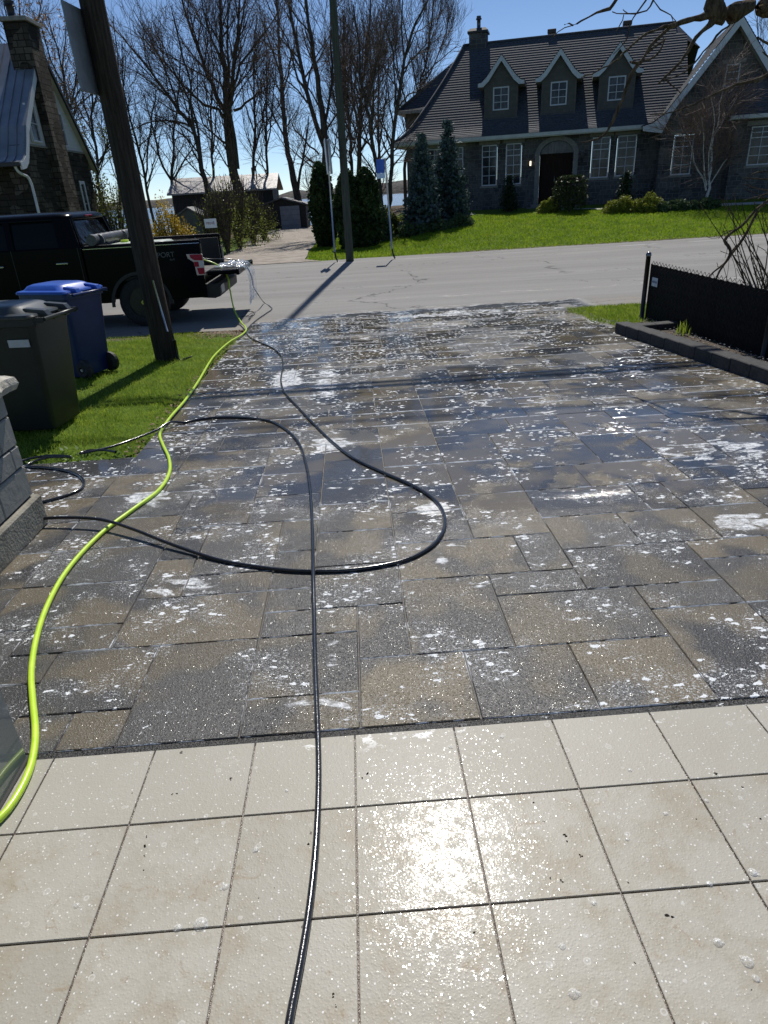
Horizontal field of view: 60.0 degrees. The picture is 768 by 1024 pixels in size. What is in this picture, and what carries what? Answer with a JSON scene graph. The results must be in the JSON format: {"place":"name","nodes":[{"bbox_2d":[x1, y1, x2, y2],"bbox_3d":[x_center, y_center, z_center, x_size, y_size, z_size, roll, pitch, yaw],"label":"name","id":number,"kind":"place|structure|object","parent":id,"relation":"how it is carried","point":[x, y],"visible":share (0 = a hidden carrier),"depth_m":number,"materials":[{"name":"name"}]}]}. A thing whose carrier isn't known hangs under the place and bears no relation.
{"place":"outdoors","nodes":[
{"label":"outdoors","id":0,"kind":"place"},
{"bbox_2d":[13,331,235,462],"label":"lawn grass","id":1,"kind":"structure","parent":0,"point":[162,370],"depth_m":7.09,"materials":[{"name":"green plant"}]},
{"bbox_2d":[107,190,538,233],"bbox_3d":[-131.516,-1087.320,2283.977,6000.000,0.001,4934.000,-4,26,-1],"label":"lake","id":2,"kind":"structure","parent":0,"point":[398,199],"depth_m":443.70,"materials":[{"name":"blue liquid"}]},
{"bbox_2d":[0,304,767,754],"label":"driveway","id":3,"kind":"structure","parent":0,"point":[700,426],"depth_m":3.50,"materials":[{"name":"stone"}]},
{"bbox_2d":[0,376,47,573],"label":"stone wall","id":4,"kind":"structure","parent":3,"relation":"on","point":[23,522],"depth_m":3.65,"materials":[{"name":"grey stone"}]},
{"bbox_2d":[22,454,85,502],"bbox_3d":[-2.355,-0.254,4.722,0.389,0.039,0.996,-16,28,-25],"label":"pressure hose","id":5,"kind":"object","parent":3,"relation":"on","point":[40,457],"visible":0.93,"depth_m":4.89,"materials":[{"name":"black rubber"}]},
{"bbox_2d":[0,259,246,822],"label":"garden hose","id":6,"kind":"object","parent":3,"relation":"on","point":[6,811],"visible":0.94,"depth_m":2.91,"materials":[{"name":"rubber"}]},
{"bbox_2d":[79,416,321,1023],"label":"pressure hose","id":7,"kind":"object","parent":3,"relation":"on","point":[295,989],"visible":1,"depth_m":2.12,"materials":[{"name":"black rubber"}]},
{"bbox_2d":[43,258,446,572],"bbox_3d":[-2.079,-2.147,7.933,2.374,1.016,11.193,-9,26,-12],"label":"pressure hose","id":8,"kind":"object","parent":3,"relation":"on","point":[423,551],"visible":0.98,"depth_m":3.67,"materials":[{"name":"black rubber"}]},
{"bbox_2d":[28,697,767,761],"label":"drain gap","id":9,"kind":"object","parent":3,"relation":"on","point":[325,734],"visible":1,"depth_m":2.26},
{"bbox_2d":[638,328,661,344],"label":"edging block","id":10,"kind":"structure","parent":3,"relation":"on","point":[644,335],"depth_m":7.93,"materials":[{"name":"concrete"}]},
{"bbox_2d":[650,332,673,348],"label":"edging block","id":11,"kind":"structure","parent":3,"relation":"on","point":[658,340],"depth_m":7.66,"materials":[{"name":"concrete"}]},
{"bbox_2d":[664,336,691,353],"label":"edging block","id":12,"kind":"structure","parent":3,"relation":"on","point":[671,344],"depth_m":7.39,"materials":[{"name":"concrete"}]},
{"bbox_2d":[678,341,708,358],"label":"edging block","id":13,"kind":"structure","parent":3,"relation":"on","point":[687,349],"depth_m":7.11,"materials":[{"name":"concrete"}]},
{"bbox_2d":[694,346,724,364],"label":"edging block","id":14,"kind":"structure","parent":3,"relation":"on","point":[703,354],"depth_m":6.85,"materials":[{"name":"concrete"}]},
{"bbox_2d":[711,351,742,370],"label":"edging block","id":15,"kind":"structure","parent":3,"relation":"on","point":[721,360],"depth_m":6.57,"materials":[{"name":"concrete"}]},
{"bbox_2d":[729,356,765,377],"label":"edging block","id":16,"kind":"structure","parent":3,"relation":"on","point":[741,366],"depth_m":6.30,"materials":[{"name":"concrete"}]},
{"bbox_2d":[749,362,767,383],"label":"edging block","id":17,"kind":"structure","parent":3,"relation":"on","point":[759,372],"depth_m":6.06,"materials":[{"name":"concrete"}]},
{"bbox_2d":[0,703,767,1023],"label":"porch tiles","id":18,"kind":"object","parent":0,"point":[443,966],"visible":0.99,"depth_m":1.75,"materials":[{"name":"beige tile"}]},
{"bbox_2d":[0,690,28,809],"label":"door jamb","id":19,"kind":"object","parent":18,"relation":"on","point":[13,760],"depth_m":2.11,"materials":[{"name":"grey"}]},
{"bbox_2d":[0,708,767,1023],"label":"grout","id":20,"kind":"object","parent":18,"relation":"on","point":[358,915],"depth_m":1.70,"materials":[{"name":"concrete"}]},
{"bbox_2d":[0,0,767,203],"label":"sky","id":21,"kind":"structure","parent":0,"point":[504,19],"materials":[{"name":"blue"}]},
{"bbox_2d":[13,198,767,464],"bbox_3d":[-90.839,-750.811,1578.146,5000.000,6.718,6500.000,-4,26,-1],"label":"ground","id":22,"kind":"structure","parent":0,"point":[228,337],"depth_m":8.11,"materials":[{"name":"green plant"}]},
{"bbox_2d":[0,0,75,94],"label":"bare tree","id":23,"kind":"object","parent":22,"relation":"on","point":[4,8],"visible":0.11,"depth_m":39.88,"materials":[{"name":"brown plant"}]},
{"bbox_2d":[0,299,79,429],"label":"wheeled bin","id":24,"kind":"object","parent":22,"relation":"on","point":[36,361],"visible":0.98,"depth_m":5.67,"materials":[{"name":"grey plastic"}]},
{"bbox_2d":[0,0,98,214],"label":"brown stone house","id":25,"kind":"structure","parent":22,"relation":"on","point":[47,163],"depth_m":24.09,"materials":[{"name":"stone"}]},
{"bbox_2d":[22,103,42,142],"bbox_3d":[-12.646,-14.000,23.986,0.080,1.200,0.800,-4,26,-1],"label":"window","id":26,"kind":"structure","parent":25,"relation":"in","point":[35,133],"depth_m":24.14,"materials":[{"name":"grey glass"}]},
{"bbox_2d":[14,0,104,151],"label":"budding tree","id":27,"kind":"object","parent":22,"relation":"on","point":[42,33],"visible":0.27,"depth_m":35.97,"materials":[{"name":"brown plant"}]},
{"bbox_2d":[15,280,118,379],"bbox_3d":[-3.684,-2.160,7.865,0.836,1.065,0.630,7,28,20],"label":"wheeled bin","id":28,"kind":"object","parent":22,"relation":"on","point":[91,354],"visible":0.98,"depth_m":7.68,"materials":[{"name":"blue plastic"}]},
{"bbox_2d":[41,0,101,147],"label":"slim tree","id":29,"kind":"object","parent":22,"relation":"on","point":[62,56],"visible":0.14,"depth_m":51.66,"materials":[{"name":"brown plant"}]},
{"bbox_2d":[21,444,134,463],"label":"weeds","id":30,"kind":"object","parent":22,"relation":"on","point":[85,456],"visible":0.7,"depth_m":5.14,"materials":[{"name":"green plant"}]},
{"bbox_2d":[52,27,146,213],"bbox_3d":[-14.785,-19.381,34.382,5.476,10.948,4.751,-4,26,-1],"label":"budding tree","id":31,"kind":"object","parent":22,"relation":"on","point":[91,127],"visible":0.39,"depth_m":33.78,"materials":[{"name":"brown plant"}]},
{"bbox_2d":[78,124,121,229],"bbox_3d":[-13.886,-15.600,32.306,1.435,5.663,1.432,-20,30,-31],"label":"hedge shrub","id":32,"kind":"object","parent":22,"relation":"on","point":[96,175],"visible":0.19,"depth_m":32.09,"materials":[{"name":"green plant"}]},
{"bbox_2d":[92,168,126,230],"bbox_3d":[-12.285,-13.502,30.036,2.862,3.627,1.902,-4,26,-1],"label":"hedge shrub","id":33,"kind":"object","parent":22,"relation":"on","point":[116,218],"visible":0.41,"depth_m":29.78,"materials":[{"name":"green plant"}]},
{"bbox_2d":[90,0,148,228],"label":"slim tree","id":34,"kind":"object","parent":22,"relation":"on","point":[128,102],"visible":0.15,"depth_m":52.33,"materials":[{"name":"brown plant"}]},
{"bbox_2d":[60,0,192,361],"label":"utility pole","id":35,"kind":"object","parent":22,"relation":"on","point":[91,43],"visible":0.97,"depth_m":7.53,"materials":[{"name":"brown wood"}]},
{"bbox_2d":[87,20,188,231],"bbox_3d":[-12.744,-19.754,35.263,5.261,10.670,3.882,-4,26,-1],"label":"budding tree","id":36,"kind":"object","parent":22,"relation":"on","point":[148,139],"visible":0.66,"depth_m":34.73,"materials":[{"name":"brown plant"}]},
{"bbox_2d":[132,80,211,214],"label":"bare tree","id":37,"kind":"object","parent":22,"relation":"on","point":[171,176],"visible":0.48,"depth_m":54.51,"materials":[{"name":"brown plant"}]},
{"bbox_2d":[149,190,195,236],"bbox_3d":[-9.023,-12.204,28.098,2.007,2.582,1.872,-25,33,-38],"label":"forsythia","id":38,"kind":"object","parent":22,"relation":"on","point":[163,231],"visible":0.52,"depth_m":27.87,"materials":[{"name":"yellow plant"}]},
{"bbox_2d":[107,0,241,206],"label":"bare tree","id":39,"kind":"object","parent":22,"relation":"on","point":[190,120],"visible":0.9,"depth_m":34.88,"materials":[{"name":"brown plant"}]},
{"bbox_2d":[124,329,244,455],"bbox_3d":[0.493,-1.910,8.111,6.783,0.212,6.427,-4,26,-1],"label":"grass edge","id":40,"kind":"object","parent":22,"relation":"on","point":[209,370],"visible":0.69,"depth_m":8.50,"materials":[{"name":"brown plant"}]},
{"bbox_2d":[169,206,204,234],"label":"garden shed","id":41,"kind":"structure","parent":22,"relation":"on","point":[189,214],"depth_m":45.29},
{"bbox_2d":[109,0,296,237],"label":"bare tree","id":42,"kind":"object","parent":22,"relation":"on","point":[225,114],"visible":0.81,"depth_m":37.03,"materials":[{"name":"brown plant"}]},
{"bbox_2d":[176,4,239,176],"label":"slim tree","id":43,"kind":"object","parent":22,"relation":"on","point":[212,146],"visible":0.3,"depth_m":53.13,"materials":[{"name":"brown plant"}]},
{"bbox_2d":[192,192,227,249],"bbox_3d":[-7.014,-11.603,26.491,1.364,2.650,1.558,7,28,21],"label":"hedge shrub","id":44,"kind":"object","parent":22,"relation":"on","point":[206,215],"visible":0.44,"depth_m":26.30,"materials":[{"name":"green plant"}]},
{"bbox_2d":[167,166,282,214],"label":"lakeside house","id":45,"kind":"structure","parent":22,"relation":"on","point":[184,192],"depth_m":54.28,"materials":[{"name":"grey metal"}]},
{"bbox_2d":[204,167,246,252],"bbox_3d":[-6.415,-12.031,26.659,1.620,3.216,1.798,-4,26,-1],"label":"hedge shrub","id":46,"kind":"object","parent":22,"relation":"on","point":[227,213],"visible":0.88,"depth_m":26.53,"materials":[{"name":"green plant"}]},
{"bbox_2d":[214,167,264,248],"bbox_3d":[-6.259,-12.933,28.451,2.129,3.305,1.687,-4,26,-1],"label":"hedge shrub","id":47,"kind":"object","parent":22,"relation":"on","point":[240,199],"visible":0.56,"depth_m":28.30,"materials":[{"name":"green plant"}]},
{"bbox_2d":[234,185,272,243],"bbox_3d":[-6.260,-13.899,31.291,1.991,2.647,1.407,-4,26,-1],"label":"hedge shrub","id":48,"kind":"object","parent":22,"relation":"on","point":[256,216],"visible":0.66,"depth_m":31.17,"materials":[{"name":"green plant"}]},
{"bbox_2d":[226,3,294,178],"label":"slim tree","id":49,"kind":"object","parent":22,"relation":"on","point":[255,141],"visible":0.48,"depth_m":53.74,"materials":[{"name":"brown plant"}]},
{"bbox_2d":[244,203,282,239],"bbox_3d":[-6.426,-15.325,35.078,2.082,2.050,1.689,-4,26,-1],"label":"hedge shrub","id":50,"kind":"object","parent":22,"relation":"on","point":[267,215],"visible":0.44,"depth_m":34.98,"materials":[{"name":"green plant"}]},
{"bbox_2d":[236,5,293,173],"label":"slim tree","id":51,"kind":"object","parent":22,"relation":"on","point":[266,170],"visible":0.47,"depth_m":53.38,"materials":[{"name":"brown plant"}]},
{"bbox_2d":[224,225,318,264],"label":"gravel lane","id":52,"kind":"structure","parent":22,"relation":"on","point":[290,245],"depth_m":27.41,"materials":[{"name":"grey gravel"}]},
{"bbox_2d":[240,0,321,200],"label":"bare tree","id":53,"kind":"object","parent":22,"relation":"on","point":[295,183],"visible":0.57,"depth_m":51.31,"materials":[{"name":"brown plant"}]},
{"bbox_2d":[257,197,310,229],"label":"lane garage","id":54,"kind":"structure","parent":22,"relation":"on","point":[291,213],"depth_m":50.82,"materials":[{"name":"grey wood"}]},
{"bbox_2d":[280,205,300,228],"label":"garage door","id":55,"kind":"structure","parent":54,"relation":"in","point":[290,215],"depth_m":50.86,"materials":[{"name":"grey metal"}]},
{"bbox_2d":[238,0,372,237],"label":"bare tree","id":56,"kind":"object","parent":22,"relation":"on","point":[321,134],"visible":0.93,"depth_m":31.14,"materials":[{"name":"brown plant"}]},
{"bbox_2d":[306,160,337,247],"bbox_3d":[-2.497,-12.275,26.746,1.218,3.331,1.252,-4,26,-1],"label":"cedar","id":57,"kind":"object","parent":22,"relation":"on","point":[319,209],"visible":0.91,"depth_m":26.46,"materials":[{"name":"green plant"}]},
{"bbox_2d":[306,12,367,163],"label":"slim tree","id":58,"kind":"object","parent":22,"relation":"on","point":[333,96],"visible":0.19,"depth_m":52.74,"materials":[{"name":"brown plant"}]},
{"bbox_2d":[329,0,353,261],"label":"utility pole","id":59,"kind":"object","parent":22,"relation":"on","point":[342,140],"visible":0.99,"depth_m":19.03,"materials":[{"name":"wood"}]},
{"bbox_2d":[332,168,365,248],"bbox_3d":[-1.339,-11.370,25.133,1.309,2.972,1.321,-4,26,-1],"label":"cedar","id":60,"kind":"object","parent":22,"relation":"on","point":[355,207],"visible":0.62,"depth_m":24.87,"materials":[{"name":"green plant"}]},
{"bbox_2d":[304,0,407,172],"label":"bare tree","id":61,"kind":"object","parent":22,"relation":"on","point":[350,161],"visible":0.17,"depth_m":51.60,"materials":[{"name":"brown plant"}]},
{"bbox_2d":[307,0,415,173],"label":"bare tree","id":62,"kind":"object","parent":22,"relation":"on","point":[359,127],"visible":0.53,"depth_m":38.41,"materials":[{"name":"brown plant"}]},
{"bbox_2d":[351,166,383,247],"bbox_3d":[-0.693,-11.527,25.316,1.333,2.929,1.352,-4,26,-1],"label":"cedar","id":63,"kind":"object","parent":22,"relation":"on","point":[367,186],"visible":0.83,"depth_m":24.95,"materials":[{"name":"green plant"}]},
{"bbox_2d":[323,0,423,208],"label":"bare tree","id":64,"kind":"object","parent":22,"relation":"on","point":[365,99],"visible":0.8,"depth_m":30.59,"materials":[{"name":"brown plant"}]},
{"bbox_2d":[352,2,407,158],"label":"slim tree","id":65,"kind":"object","parent":22,"relation":"on","point":[378,143],"visible":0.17,"depth_m":54.22,"materials":[{"name":"brown plant"}]},
{"bbox_2d":[379,201,394,241],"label":"garden shrub","id":66,"kind":"object","parent":22,"relation":"on","point":[386,231],"visible":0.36,"depth_m":27.02,"materials":[{"name":"green plant"}]},
{"bbox_2d":[346,0,467,211],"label":"bare tree","id":67,"kind":"object","parent":22,"relation":"on","point":[397,98],"visible":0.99,"depth_m":28.65,"materials":[{"name":"brown plant"}]},
{"bbox_2d":[394,220,426,236],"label":"garden shrub","id":68,"kind":"object","parent":22,"relation":"on","point":[405,229],"visible":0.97,"depth_m":26.59,"materials":[{"name":"green plant"}]},
{"bbox_2d":[398,133,446,229],"bbox_3d":[1.566,-13.078,26.586,2.118,3.703,2.062,-23,32,-35],"label":"blue spruce","id":69,"kind":"object","parent":22,"relation":"on","point":[423,205],"visible":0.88,"depth_m":26.38,"materials":[{"name":"green plant"}]},
{"bbox_2d":[372,0,474,203],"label":"bare tree","id":70,"kind":"object","parent":22,"relation":"on","point":[419,73],"visible":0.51,"depth_m":48.24,"materials":[{"name":"brown plant"}]},
{"bbox_2d":[422,216,457,230],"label":"garden shrub","id":71,"kind":"object","parent":22,"relation":"on","point":[444,224],"visible":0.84,"depth_m":26.67,"materials":[{"name":"green plant"}]},
{"bbox_2d":[429,119,474,218],"bbox_3d":[2.689,-14.106,27.814,2.094,4.028,2.213,-19,30,-29],"label":"blue spruce","id":72,"kind":"object","parent":22,"relation":"on","point":[451,180],"visible":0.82,"depth_m":27.55,"materials":[{"name":"green plant"}]},
{"bbox_2d":[448,212,474,226],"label":"garden shrub","id":73,"kind":"object","parent":22,"relation":"on","point":[461,219],"visible":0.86,"depth_m":27.28,"materials":[{"name":"green plant"}]},
{"bbox_2d":[498,175,522,211],"bbox_3d":[5.882,-14.999,31.466,1.144,1.676,1.048,21,35,41],"label":"dark conifer","id":74,"kind":"object","parent":22,"relation":"on","point":[508,196],"visible":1,"depth_m":31.38,"materials":[{"name":"green plant"}]},
{"bbox_2d":[536,196,558,212],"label":"golden juniper","id":75,"kind":"object","parent":22,"relation":"on","point":[544,206],"visible":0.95,"depth_m":29.85,"materials":[{"name":"green plant"}]},
{"bbox_2d":[551,173,588,211],"bbox_3d":[8.282,-14.123,29.556,1.696,1.591,1.638,-4,26,-1],"label":"weeping shrub","id":76,"kind":"object","parent":22,"relation":"on","point":[568,188],"visible":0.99,"depth_m":29.22,"materials":[{"name":"green plant"}]},
{"bbox_2d":[390,16,767,210],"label":"stone house","id":77,"kind":"structure","parent":22,"relation":"on","point":[538,102],"depth_m":32.59,"materials":[{"name":"grey stone"}]},
{"bbox_2d":[480,145,497,188],"bbox_3d":[5.332,-17.488,33.722,0.920,1.940,0.120,4,27,14],"label":"window","id":78,"kind":"structure","parent":77,"relation":"in","point":[489,152],"depth_m":33.74,"materials":[{"name":"white glass"}]},
{"bbox_2d":[493,86,508,110],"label":"window","id":79,"kind":"structure","parent":77,"relation":"in","point":[500,94],"depth_m":32.98,"materials":[{"name":"white glass"}]},
{"bbox_2d":[505,143,521,186],"bbox_3d":[6.500,-17.416,33.433,0.910,1.940,0.120,4,27,14],"label":"window","id":80,"kind":"structure","parent":77,"relation":"in","point":[513,151],"depth_m":33.40,"materials":[{"name":"grey glass"}]},
{"bbox_2d":[538,154,573,202],"bbox_3d":[8.603,-16.719,33.395,1.610,2.180,0.112,4,27,14],"label":"door","id":81,"kind":"structure","parent":77,"relation":"in","point":[552,167],"depth_m":33.24,"materials":[{"name":"brown wood"}]},
{"bbox_2d":[540,141,573,153],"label":"transom window","id":82,"kind":"structure","parent":77,"relation":"in","point":[555,146],"depth_m":32.81,"materials":[{"name":"grey glass"}]},
{"bbox_2d":[550,81,567,105],"bbox_3d":[8.480,-20.318,32.310,0.780,0.990,0.080,4,27,14],"label":"window","id":83,"kind":"structure","parent":77,"relation":"in","point":[558,94],"depth_m":32.31,"materials":[{"name":"white glass"}]},
{"bbox_2d":[588,136,610,180],"bbox_3d":[10.524,-17.199,32.420,0.980,1.870,0.120,4,27,14],"label":"window","id":84,"kind":"structure","parent":77,"relation":"in","point":[601,147],"depth_m":32.46,"materials":[{"name":"grey glass"}]},
{"bbox_2d":[607,75,625,100],"bbox_3d":[11.067,-20.159,31.669,0.780,0.990,0.080,4,27,14],"label":"window","id":85,"kind":"structure","parent":77,"relation":"in","point":[616,84],"depth_m":31.67,"materials":[{"name":"white glass"}]},
{"bbox_2d":[613,134,636,178],"bbox_3d":[11.665,-17.138,32.133,1.020,1.850,0.120,4,27,14],"label":"window","id":86,"kind":"structure","parent":77,"relation":"in","point":[626,145],"depth_m":32.13,"materials":[{"name":"white glass"}]},
{"bbox_2d":[668,135,694,177],"bbox_3d":[13.700,-16.336,30.584,1.000,1.720,0.120,4,27,14],"label":"window","id":87,"kind":"structure","parent":77,"relation":"in","point":[678,162],"depth_m":30.69,"materials":[{"name":"white glass"}]},
{"bbox_2d":[744,126,767,168],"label":"window","id":88,"kind":"structure","parent":77,"relation":"in","point":[759,147],"depth_m":29.09,"materials":[{"name":"white glass"}]},
{"bbox_2d":[565,301,655,324],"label":"verge grass","id":89,"kind":"structure","parent":22,"relation":"on","point":[621,310],"depth_m":10.11,"materials":[{"name":"green plant"}]},
{"bbox_2d":[600,194,632,213],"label":"golden juniper","id":90,"kind":"object","parent":22,"relation":"on","point":[618,205],"visible":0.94,"depth_m":28.11,"materials":[{"name":"green plant"}]},
{"bbox_2d":[614,171,635,200],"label":"dark conifer","id":91,"kind":"object","parent":22,"relation":"on","point":[626,180],"visible":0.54,"depth_m":29.17,"materials":[{"name":"green plant"}]},
{"bbox_2d":[626,190,664,212],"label":"golden juniper","id":92,"kind":"object","parent":22,"relation":"on","point":[648,202],"visible":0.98,"depth_m":27.78,"materials":[{"name":"green plant"}]},
{"bbox_2d":[552,0,767,142],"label":"overhanging tree","id":93,"kind":"object","parent":22,"relation":"on","point":[718,12],"visible":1,"depth_m":6.01,"materials":[{"name":"brown plant"}]},
{"bbox_2d":[655,198,679,211],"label":"spreading juniper","id":94,"kind":"object","parent":22,"relation":"on","point":[670,205],"visible":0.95,"depth_m":27.66,"materials":[{"name":"green plant"}]},
{"bbox_2d":[673,199,702,210],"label":"spreading juniper","id":95,"kind":"object","parent":22,"relation":"on","point":[684,204],"visible":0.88,"depth_m":27.58,"materials":[{"name":"green plant"}]},
{"bbox_2d":[614,320,767,361],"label":"planting bed","id":96,"kind":"object","parent":22,"relation":"on","point":[711,342],"visible":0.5,"depth_m":7.64,"materials":[{"name":"soil"}]},
{"bbox_2d":[639,252,767,358],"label":"privacy fence","id":97,"kind":"object","parent":22,"relation":"on","point":[732,313],"visible":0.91,"depth_m":7.76,"materials":[{"name":"black paint"}]},
{"bbox_2d":[645,34,767,196],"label":"birch","id":98,"kind":"object","parent":22,"relation":"on","point":[703,113],"visible":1,"depth_m":27.30,"materials":[{"name":"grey plant"}]},
{"bbox_2d":[694,196,721,209],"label":"spreading juniper","id":99,"kind":"object","parent":22,"relation":"on","point":[706,202],"visible":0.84,"depth_m":27.52,"materials":[{"name":"green plant"}]},
{"bbox_2d":[697,171,767,288],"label":"bare shrub","id":100,"kind":"object","parent":22,"relation":"on","point":[734,249],"visible":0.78,"depth_m":8.08,"materials":[{"name":"brown plant"}]},
{"bbox_2d":[105,174,684,209],"bbox_3d":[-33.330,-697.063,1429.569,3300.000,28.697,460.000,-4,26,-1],"label":"hills","id":101,"kind":"structure","parent":0,"point":[395,190],"depth_m":1259.54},
{"bbox_2d":[102,234,767,337],"bbox_3d":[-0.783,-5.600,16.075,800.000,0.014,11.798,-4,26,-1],"label":"road","id":102,"kind":"structure","parent":0,"point":[592,274],"depth_m":14.61,"materials":[{"name":"grey asphalt"}]},
{"bbox_2d":[0,211,252,325],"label":"pickup truck","id":103,"kind":"object","parent":102,"relation":"on","point":[35,248],"visible":0.77,"depth_m":11.08,"materials":[{"name":"black paint"}]},
{"bbox_2d":[324,138,338,261],"bbox_3d":[-1.550,-9.187,19.826,0.171,3.365,0.608,-6,26,-5],"label":"sign post","id":104,"kind":"object","parent":102,"relation":"on","point":[328,157],"visible":0.96,"depth_m":19.43,"materials":[{"name":"grey metal"}]},
{"bbox_2d":[376,158,395,258],"bbox_3d":[0.082,-8.996,19.890,0.494,2.796,0.122,2,26,12],"label":"sign post","id":105,"kind":"object","parent":102,"relation":"on","point":[381,167],"visible":0.98,"depth_m":19.47,"materials":[{"name":"metal"}]},
{"bbox_2d":[308,203,767,260],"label":"front lawn grass","id":106,"kind":"structure","parent":0,"point":[318,253],"depth_m":24.51,"materials":[{"name":"green plant"}]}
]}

